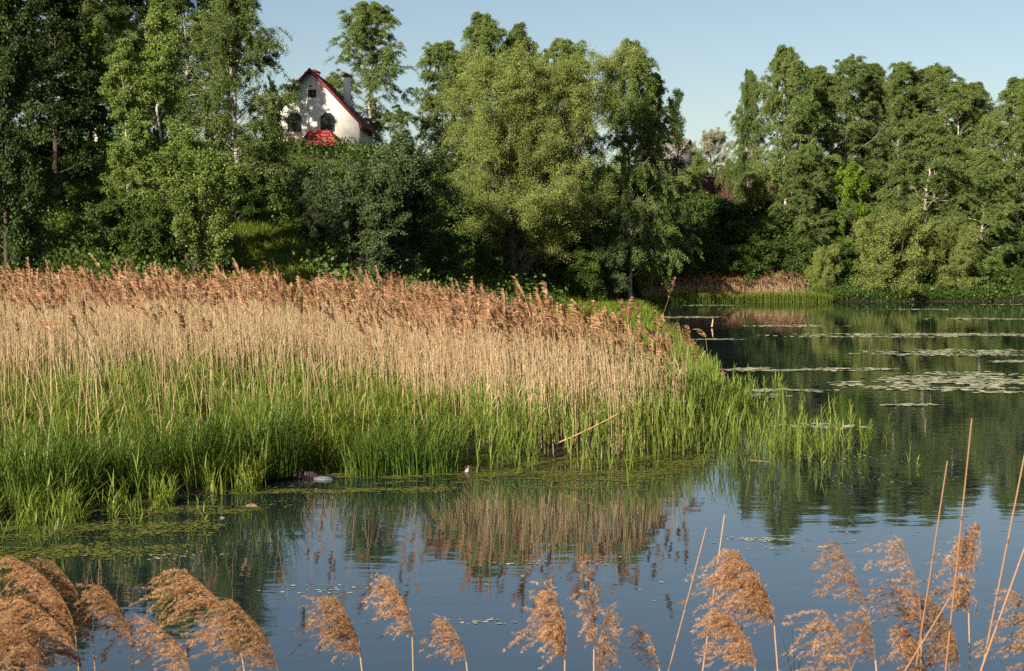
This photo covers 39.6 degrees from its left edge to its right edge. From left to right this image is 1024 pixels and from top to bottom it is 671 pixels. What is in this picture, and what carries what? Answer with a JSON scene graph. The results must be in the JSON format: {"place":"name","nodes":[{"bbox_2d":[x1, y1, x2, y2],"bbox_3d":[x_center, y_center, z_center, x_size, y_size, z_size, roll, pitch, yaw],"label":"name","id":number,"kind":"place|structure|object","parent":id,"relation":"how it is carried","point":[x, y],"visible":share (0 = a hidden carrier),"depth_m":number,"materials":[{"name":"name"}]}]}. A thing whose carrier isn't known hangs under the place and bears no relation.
{"place":"outdoors","nodes":[
{"label":"outdoors","id":0,"kind":"place"},
{"bbox_2d":[0,301,1023,670],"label":"water","id":1,"kind":"structure","parent":0,"point":[430,553],"depth_m":19.36,"materials":[{"name":"blue liquid"}]},
{"bbox_2d":[0,595,36,669],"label":"foreground reed","id":2,"kind":"object","parent":1,"relation":"in","point":[17,625],"visible":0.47,"depth_m":5.88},
{"bbox_2d":[0,624,46,670],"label":"foreground reed","id":3,"kind":"object","parent":1,"relation":"in","point":[22,643],"visible":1,"depth_m":5.57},
{"bbox_2d":[0,553,79,670],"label":"foreground reed","id":4,"kind":"object","parent":1,"relation":"in","point":[54,601],"visible":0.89,"depth_m":6.07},
{"bbox_2d":[0,599,82,670],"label":"foreground reed","id":5,"kind":"object","parent":1,"relation":"in","point":[49,629],"visible":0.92,"depth_m":5.77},
{"bbox_2d":[6,558,95,670],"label":"foreground reed","id":6,"kind":"object","parent":1,"relation":"in","point":[68,591],"visible":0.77,"depth_m":6.17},
{"bbox_2d":[68,580,136,670],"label":"foreground reed","id":7,"kind":"object","parent":1,"relation":"in","point":[102,603],"visible":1,"depth_m":6.07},
{"bbox_2d":[115,614,189,670],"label":"foreground reed","id":8,"kind":"object","parent":1,"relation":"in","point":[171,644],"visible":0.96,"depth_m":6.08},
{"bbox_2d":[130,568,244,670],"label":"foreground reed","id":9,"kind":"object","parent":1,"relation":"in","point":[196,602],"visible":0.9,"depth_m":6.07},
{"bbox_2d":[198,598,277,670],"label":"foreground reed","id":10,"kind":"object","parent":1,"relation":"in","point":[261,639],"visible":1,"depth_m":5.87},
{"bbox_2d":[289,594,362,670],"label":"foreground reed","id":11,"kind":"object","parent":1,"relation":"in","point":[344,628],"visible":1,"depth_m":6.17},
{"bbox_2d":[0,436,728,575],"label":"duckweed","id":12,"kind":"object","parent":1,"relation":"on","point":[480,474],"visible":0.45,"depth_m":23.19,"materials":[{"name":"plant"}]},
{"bbox_2d":[332,424,412,476],"bbox_3d":[-2.434,2.009,25.025,1.671,0.938,1.450,0,3,0],"label":"sedge clump","id":13,"kind":"object","parent":1,"relation":"on","point":[369,464],"visible":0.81,"depth_m":24.78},
{"bbox_2d":[362,573,414,670],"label":"foreground reed","id":14,"kind":"object","parent":1,"relation":"in","point":[399,600],"visible":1,"depth_m":6.28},
{"bbox_2d":[348,404,484,475],"bbox_3d":[-1.705,1.825,25.271,2.113,1.277,2.224,3,4,38],"label":"sedge clump","id":15,"kind":"object","parent":1,"relation":"on","point":[419,463],"visible":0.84,"depth_m":25.01,"materials":[{"name":"plant"}]},
{"bbox_2d":[417,614,467,670],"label":"foreground reed","id":16,"kind":"object","parent":1,"relation":"in","point":[445,628],"visible":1,"depth_m":6.39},
{"bbox_2d":[502,579,566,670],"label":"foreground reed","id":17,"kind":"object","parent":1,"relation":"in","point":[558,639],"visible":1,"depth_m":5.66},
{"bbox_2d":[139,304,1023,623],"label":"lily pads","id":18,"kind":"object","parent":1,"relation":"on","point":[965,376],"visible":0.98,"depth_m":44.52,"materials":[{"name":"plant"}]},
{"bbox_2d":[567,552,605,670],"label":"foreground reed","id":19,"kind":"object","parent":1,"relation":"in","point":[588,621],"visible":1,"depth_m":5.67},
{"bbox_2d":[596,601,623,670],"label":"foreground reed","id":20,"kind":"object","parent":1,"relation":"in","point":[602,640],"visible":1,"depth_m":5.57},
{"bbox_2d":[626,625,659,670],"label":"foreground reed","id":21,"kind":"object","parent":1,"relation":"in","point":[641,640],"visible":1,"depth_m":6.29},
{"bbox_2d":[691,606,755,670],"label":"foreground reed","id":22,"kind":"object","parent":1,"relation":"in","point":[723,622],"visible":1,"depth_m":5.97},
{"bbox_2d":[677,548,777,670],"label":"foreground reed","id":23,"kind":"object","parent":1,"relation":"in","point":[761,606],"visible":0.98,"depth_m":6.06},
{"bbox_2d":[777,609,850,670],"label":"foreground reed","id":24,"kind":"object","parent":1,"relation":"in","point":[833,647],"visible":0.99,"depth_m":5.47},
{"bbox_2d":[805,540,876,670],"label":"foreground reed","id":25,"kind":"object","parent":1,"relation":"in","point":[847,591],"visible":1,"depth_m":5.26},
{"bbox_2d":[858,535,921,670],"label":"foreground reed","id":26,"kind":"object","parent":1,"relation":"in","point":[907,610],"visible":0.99,"depth_m":5.76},
{"bbox_2d":[879,623,924,670],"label":"foreground reed","id":27,"kind":"object","parent":1,"relation":"in","point":[907,652],"visible":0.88,"depth_m":5.88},
{"bbox_2d":[878,593,959,670],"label":"foreground reed","id":28,"kind":"object","parent":1,"relation":"in","point":[944,640],"visible":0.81,"depth_m":5.87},
{"bbox_2d":[914,461,947,670],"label":"bare reed stalk","id":29,"kind":"object","parent":1,"relation":"in","point":[931,567],"visible":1,"depth_m":5.71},
{"bbox_2d":[913,521,983,670],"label":"foreground reed","id":30,"kind":"object","parent":1,"relation":"in","point":[966,565],"visible":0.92,"depth_m":6.06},
{"bbox_2d":[945,418,972,670],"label":"bare reed stalk","id":31,"kind":"object","parent":1,"relation":"in","point":[961,518],"visible":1,"depth_m":5.71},
{"bbox_2d":[970,587,1023,670],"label":"foreground reed","id":32,"kind":"object","parent":1,"relation":"in","point":[1018,615],"visible":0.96,"depth_m":5.57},
{"bbox_2d":[0,138,1023,519],"bbox_3d":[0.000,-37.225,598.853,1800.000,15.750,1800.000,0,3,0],"label":"ground","id":33,"kind":"structure","parent":0,"point":[558,452],"depth_m":85.08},
{"bbox_2d":[0,46,60,183],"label":"birch tree","id":34,"kind":"object","parent":33,"relation":"on","point":[15,125],"visible":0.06,"depth_m":95.74,"materials":[{"name":"green plant"}]},
{"bbox_2d":[0,0,62,302],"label":"broadleaf tree","id":35,"kind":"object","parent":33,"relation":"on","point":[15,35],"visible":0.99,"depth_m":67.16,"materials":[{"name":"green plant"}]},
{"bbox_2d":[0,0,116,207],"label":"broadleaf tree","id":36,"kind":"object","parent":33,"relation":"on","point":[61,40],"visible":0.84,"depth_m":94.76,"materials":[{"name":"green plant"}]},
{"bbox_2d":[0,406,123,510],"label":"sedge clump","id":37,"kind":"object","parent":33,"relation":"on","point":[36,477],"visible":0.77,"depth_m":21.20,"materials":[{"name":"plant"}]},
{"bbox_2d":[64,184,117,238],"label":"shrub","id":38,"kind":"object","parent":33,"relation":"on","point":[95,195],"visible":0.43,"depth_m":86.26,"materials":[{"name":"green plant"}]},
{"bbox_2d":[63,17,122,189],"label":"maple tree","id":39,"kind":"object","parent":33,"relation":"on","point":[104,139],"visible":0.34,"depth_m":100.01,"materials":[{"name":"green plant"}]},
{"bbox_2d":[29,0,171,150],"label":"birch tree","id":40,"kind":"object","parent":33,"relation":"on","point":[113,14],"visible":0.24,"depth_m":116.03,"materials":[{"name":"green plant"}]},
{"bbox_2d":[68,191,149,259],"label":"shrub","id":41,"kind":"object","parent":33,"relation":"on","point":[107,213],"visible":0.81,"depth_m":83.17,"materials":[{"name":"green plant"}]},
{"bbox_2d":[47,415,177,498],"bbox_3d":[-6.300,1.879,22.348,2.280,1.240,2.091,0,3,0],"label":"sedge clump","id":42,"kind":"object","parent":33,"relation":"on","point":[130,470],"visible":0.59,"depth_m":22.15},
{"bbox_2d":[98,0,150,137],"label":"broadleaf tree","id":43,"kind":"object","parent":33,"relation":"on","point":[138,18],"visible":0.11,"depth_m":136.28,"materials":[{"name":"green plant"}]},
{"bbox_2d":[95,36,157,255],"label":"young birch tree","id":44,"kind":"object","parent":33,"relation":"on","point":[122,60],"visible":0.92,"depth_m":83.97,"materials":[{"name":"green plant"}]},
{"bbox_2d":[115,196,187,269],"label":"shrub","id":45,"kind":"object","parent":33,"relation":"on","point":[151,208],"visible":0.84,"depth_m":82.86,"materials":[{"name":"green plant"}]},
{"bbox_2d":[115,0,196,223],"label":"young birch tree","id":46,"kind":"object","parent":33,"relation":"on","point":[158,84],"visible":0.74,"depth_m":84.77,"materials":[{"name":"green plant"}]},
{"bbox_2d":[116,0,205,124],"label":"broadleaf tree","id":47,"kind":"object","parent":33,"relation":"on","point":[144,8],"visible":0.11,"depth_m":137.41,"materials":[{"name":"green plant"}]},
{"bbox_2d":[100,399,249,487],"bbox_3d":[-5.407,1.695,23.377,2.685,1.490,2.094,0,3,0],"label":"sedge clump","id":48,"kind":"object","parent":33,"relation":"on","point":[193,442],"visible":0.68,"depth_m":23.19,"materials":[{"name":"plant"}]},
{"bbox_2d":[101,0,253,147],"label":"birch tree","id":49,"kind":"object","parent":33,"relation":"on","point":[182,6],"visible":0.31,"depth_m":121.34,"materials":[{"name":"green plant"}]},
{"bbox_2d":[138,124,250,272],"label":"shrub","id":50,"kind":"object","parent":33,"relation":"on","point":[189,193],"visible":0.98,"depth_m":83.26,"materials":[{"name":"green plant"}]},
{"bbox_2d":[148,0,311,217],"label":"birch tree","id":51,"kind":"object","parent":33,"relation":"on","point":[228,30],"visible":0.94,"depth_m":98.04,"materials":[{"name":"green plant"}]},
{"bbox_2d":[201,166,273,223],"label":"shrub","id":52,"kind":"object","parent":33,"relation":"on","point":[247,205],"visible":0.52,"depth_m":98.15,"materials":[{"name":"green plant"}]},
{"bbox_2d":[182,379,320,477],"bbox_3d":[-4.455,1.569,24.460,2.844,1.620,2.398,0,3,0],"label":"sedge clump","id":53,"kind":"object","parent":33,"relation":"on","point":[290,463],"visible":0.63,"depth_m":24.20,"materials":[{"name":"plant"}]},
{"bbox_2d":[294,191,335,245],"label":"shrub","id":54,"kind":"object","parent":33,"relation":"on","point":[311,215],"visible":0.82,"depth_m":94.14,"materials":[{"name":"green plant"}]},
{"bbox_2d":[260,67,380,147],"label":"white house","id":55,"kind":"structure","parent":33,"relation":"on","point":[334,113],"depth_m":148.89,"materials":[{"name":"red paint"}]},
{"bbox_2d":[0,151,678,355],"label":"bank grass","id":56,"kind":"structure","parent":33,"relation":"on","point":[248,243],"depth_m":92.71,"materials":[{"name":"plant"}]},
{"bbox_2d":[0,252,690,481],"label":"dry reeds","id":57,"kind":"object","parent":33,"relation":"on","point":[466,323],"visible":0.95,"depth_m":35.46,"materials":[{"name":"plant"}]},
{"bbox_2d":[300,154,412,279],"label":"willow tree","id":58,"kind":"object","parent":33,"relation":"on","point":[370,205],"visible":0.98,"depth_m":86.74,"materials":[{"name":"green plant"}]},
{"bbox_2d":[323,1,419,147],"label":"birch tree","id":59,"kind":"object","parent":33,"relation":"on","point":[365,13],"visible":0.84,"depth_m":165.50,"materials":[{"name":"green plant"}]},
{"bbox_2d":[343,128,468,278],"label":"willow tree","id":60,"kind":"object","parent":33,"relation":"on","point":[420,236],"visible":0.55,"depth_m":90.64,"materials":[{"name":"green plant"}]},
{"bbox_2d":[401,40,484,190],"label":"birch tree","id":61,"kind":"object","parent":33,"relation":"on","point":[440,52],"visible":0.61,"depth_m":116.40,"materials":[{"name":"green plant"}]},
{"bbox_2d":[418,229,475,281],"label":"shrub","id":62,"kind":"object","parent":33,"relation":"on","point":[448,246],"visible":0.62,"depth_m":97.32,"materials":[{"name":"green plant"}]},
{"bbox_2d":[0,304,919,558],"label":"green reeds","id":63,"kind":"object","parent":33,"relation":"on","point":[704,384],"visible":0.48,"depth_m":28.63,"materials":[{"name":"green plant"}]},
{"bbox_2d":[424,189,502,250],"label":"shrub","id":64,"kind":"object","parent":33,"relation":"on","point":[455,217],"visible":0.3,"depth_m":108.98,"materials":[{"name":"green plant"}]},
{"bbox_2d":[417,11,524,196],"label":"birch tree","id":65,"kind":"object","parent":33,"relation":"on","point":[484,31],"visible":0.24,"depth_m":118.23,"materials":[{"name":"green plant"}]},
{"bbox_2d":[468,241,508,278],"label":"shrub","id":66,"kind":"object","parent":33,"relation":"on","point":[482,255],"visible":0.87,"depth_m":102.56,"materials":[{"name":"green plant"}]},
{"bbox_2d":[0,118,1023,328],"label":"undergrowth","id":67,"kind":"object","parent":33,"relation":"on","point":[846,289],"visible":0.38,"depth_m":102.09,"materials":[{"name":"green plant"}]},
{"bbox_2d":[470,22,573,215],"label":"birch tree","id":68,"kind":"object","parent":33,"relation":"on","point":[516,32],"visible":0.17,"depth_m":120.02,"materials":[{"name":"green plant"}]},
{"bbox_2d":[437,39,644,284],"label":"willow tree","id":69,"kind":"object","parent":33,"relation":"on","point":[524,105],"visible":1,"depth_m":101.14,"materials":[{"name":"green plant"}]},
{"bbox_2d":[526,252,564,286],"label":"shrub","id":70,"kind":"object","parent":33,"relation":"on","point":[542,267],"visible":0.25,"depth_m":105.33,"materials":[{"name":"green plant"}]},
{"bbox_2d":[525,37,624,257],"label":"birch tree","id":71,"kind":"object","parent":33,"relation":"on","point":[561,47],"visible":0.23,"depth_m":118.67,"materials":[{"name":"green plant"}]},
{"bbox_2d":[551,244,608,299],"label":"shrub","id":72,"kind":"object","parent":33,"relation":"on","point":[585,265],"visible":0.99,"depth_m":104.14,"materials":[{"name":"green plant"}]},
{"bbox_2d":[546,213,619,278],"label":"shrub","id":73,"kind":"object","parent":33,"relation":"on","point":[573,246],"visible":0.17,"depth_m":110.60,"materials":[{"name":"green plant"}]},
{"bbox_2d":[576,203,644,301],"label":"willow tree","id":74,"kind":"object","parent":33,"relation":"on","point":[608,251],"visible":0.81,"depth_m":106.14,"materials":[{"name":"green plant"}]},
{"bbox_2d":[568,37,695,298],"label":"birch tree","id":75,"kind":"object","parent":33,"relation":"on","point":[631,116],"visible":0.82,"depth_m":108.57,"materials":[{"name":"green plant"}]},
{"bbox_2d":[611,71,704,295],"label":"birch tree","id":76,"kind":"object","parent":33,"relation":"on","point":[652,161],"visible":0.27,"depth_m":113.16,"materials":[{"name":"green plant"}]},
{"bbox_2d":[664,87,692,207],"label":"poplar tree","id":77,"kind":"object","parent":33,"relation":"on","point":[679,95],"visible":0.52,"depth_m":133.93,"materials":[{"name":"green plant"}]},
{"bbox_2d":[660,241,703,292],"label":"shrub","id":78,"kind":"object","parent":33,"relation":"on","point":[689,268],"visible":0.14,"depth_m":116.77,"materials":[{"name":"green plant"}]},
{"bbox_2d":[664,220,718,273],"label":"shrub","id":79,"kind":"object","parent":33,"relation":"on","point":[701,233],"visible":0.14,"depth_m":120.78,"materials":[{"name":"green plant"}]},
{"bbox_2d":[667,193,717,228],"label":"shrub","id":80,"kind":"object","parent":33,"relation":"on","point":[703,205],"visible":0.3,"depth_m":127.32,"materials":[{"name":"green plant"}]},
{"bbox_2d":[671,206,734,265],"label":"shrub","id":81,"kind":"object","parent":33,"relation":"on","point":[703,223],"visible":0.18,"depth_m":126.53,"materials":[{"name":"green plant"}]},
{"bbox_2d":[687,127,734,176],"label":"blossom tree","id":82,"kind":"object","parent":33,"relation":"on","point":[714,137],"visible":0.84,"depth_m":150.95,"materials":[{"name":"beige plant"}]},
{"bbox_2d":[680,237,746,278],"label":"shrub","id":83,"kind":"object","parent":33,"relation":"on","point":[717,258],"visible":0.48,"depth_m":119.95,"materials":[{"name":"green plant"}]},
{"bbox_2d":[682,197,762,269],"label":"shrub","id":84,"kind":"object","parent":33,"relation":"on","point":[726,212],"visible":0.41,"depth_m":125.05,"materials":[{"name":"green plant"}]},
{"bbox_2d":[634,267,811,302],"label":"dry reeds","id":85,"kind":"object","parent":33,"relation":"on","point":[726,284],"visible":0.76,"depth_m":117.62,"materials":[{"name":"plant"}]},
{"bbox_2d":[675,177,778,204],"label":"metal fence","id":86,"kind":"object","parent":33,"relation":"on","point":[708,185],"visible":0.15,"depth_m":139.90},
{"bbox_2d":[642,286,832,303],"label":"green reeds","id":87,"kind":"object","parent":33,"relation":"on","point":[766,296],"visible":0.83,"depth_m":115.64,"materials":[{"name":"green plant"}]},
{"bbox_2d":[714,69,771,219],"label":"birch tree","id":88,"kind":"object","parent":33,"relation":"on","point":[748,86],"visible":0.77,"depth_m":129.56,"materials":[{"name":"green plant"}]},
{"bbox_2d":[712,236,786,290],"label":"shrub","id":89,"kind":"object","parent":33,"relation":"on","point":[764,253],"visible":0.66,"depth_m":119.95,"materials":[{"name":"green plant"}]},
{"bbox_2d":[719,209,824,276],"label":"shrub","id":90,"kind":"object","parent":33,"relation":"on","point":[768,228],"visible":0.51,"depth_m":122.50,"materials":[{"name":"green plant"}]},
{"bbox_2d":[723,43,844,225],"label":"birch tree","id":91,"kind":"object","parent":33,"relation":"on","point":[787,67],"visible":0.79,"depth_m":127.50,"materials":[{"name":"green plant"}]},
{"bbox_2d":[771,236,818,285],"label":"shrub","id":92,"kind":"object","parent":33,"relation":"on","point":[802,247],"visible":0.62,"depth_m":120.48,"materials":[{"name":"green plant"}]},
{"bbox_2d":[767,153,858,258],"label":"birch tree","id":93,"kind":"object","parent":33,"relation":"on","point":[799,166],"visible":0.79,"depth_m":122.70,"materials":[{"name":"green plant"}]},
{"bbox_2d":[764,65,866,207],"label":"birch tree","id":94,"kind":"object","parent":33,"relation":"on","point":[815,73],"visible":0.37,"depth_m":135.27,"materials":[{"name":"green plant"}]},
{"bbox_2d":[804,242,842,290],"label":"willow shrub","id":95,"kind":"object","parent":33,"relation":"on","point":[823,260],"visible":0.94,"depth_m":118.42,"materials":[{"name":"green plant"}]},
{"bbox_2d":[769,53,898,221],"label":"birch tree","id":96,"kind":"object","parent":33,"relation":"on","point":[843,94],"visible":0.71,"depth_m":134.19,"materials":[{"name":"green plant"}]},
{"bbox_2d":[822,237,863,276],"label":"shrub","id":97,"kind":"object","parent":33,"relation":"on","point":[841,261],"visible":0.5,"depth_m":123.07,"materials":[{"name":"green plant"}]},
{"bbox_2d":[825,160,875,255],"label":"maple tree","id":98,"kind":"object","parent":33,"relation":"on","point":[852,171],"visible":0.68,"depth_m":124.11,"materials":[{"name":"green plant"}]},
{"bbox_2d":[829,63,914,187],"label":"birch tree","id":99,"kind":"object","parent":33,"relation":"on","point":[876,72],"visible":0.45,"depth_m":140.02,"materials":[{"name":"green plant"}]},
{"bbox_2d":[848,204,941,296],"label":"willow shrub","id":100,"kind":"object","parent":33,"relation":"on","point":[889,266],"visible":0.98,"depth_m":116.82,"materials":[{"name":"green plant"}]},
{"bbox_2d":[854,61,948,202],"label":"birch tree","id":101,"kind":"object","parent":33,"relation":"on","point":[896,82],"visible":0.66,"depth_m":137.17,"materials":[{"name":"green plant"}]},
{"bbox_2d":[842,115,1009,276],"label":"birch tree","id":102,"kind":"object","parent":33,"relation":"on","point":[919,135],"visible":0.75,"depth_m":121.32,"materials":[{"name":"green plant"}]},
{"bbox_2d":[888,67,967,188],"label":"birch tree","id":103,"kind":"object","parent":33,"relation":"on","point":[921,74],"visible":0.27,"depth_m":139.06,"materials":[{"name":"green plant"}]},
{"bbox_2d":[864,62,1022,218],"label":"birch tree","id":104,"kind":"object","parent":33,"relation":"on","point":[956,100],"visible":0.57,"depth_m":131.91,"materials":[{"name":"green plant"}]},
{"bbox_2d":[917,216,981,292],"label":"willow shrub","id":105,"kind":"object","parent":33,"relation":"on","point":[956,264],"visible":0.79,"depth_m":118.61,"materials":[{"name":"green plant"}]},
{"bbox_2d":[928,149,1023,277],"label":"birch tree","id":106,"kind":"object","parent":33,"relation":"on","point":[977,158],"visible":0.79,"depth_m":120.73,"materials":[{"name":"green plant"}]},
{"bbox_2d":[935,81,1022,208],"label":"birch tree","id":107,"kind":"object","parent":33,"relation":"on","point":[985,102],"visible":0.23,"depth_m":134.13,"materials":[{"name":"green plant"}]},
{"bbox_2d":[951,76,1023,246],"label":"birch tree","id":108,"kind":"object","parent":33,"relation":"on","point":[1012,95],"visible":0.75,"depth_m":124.65,"materials":[{"name":"green plant"}]},
{"bbox_2d":[975,260,1009,290],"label":"shrub","id":109,"kind":"object","parent":33,"relation":"on","point":[995,276],"visible":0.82,"depth_m":118.99,"materials":[{"name":"green plant"}]},
{"bbox_2d":[1,0,1023,175],"label":"sky","id":110,"kind":"structure","parent":0,"point":[704,49],"materials":[{"name":"blue"}]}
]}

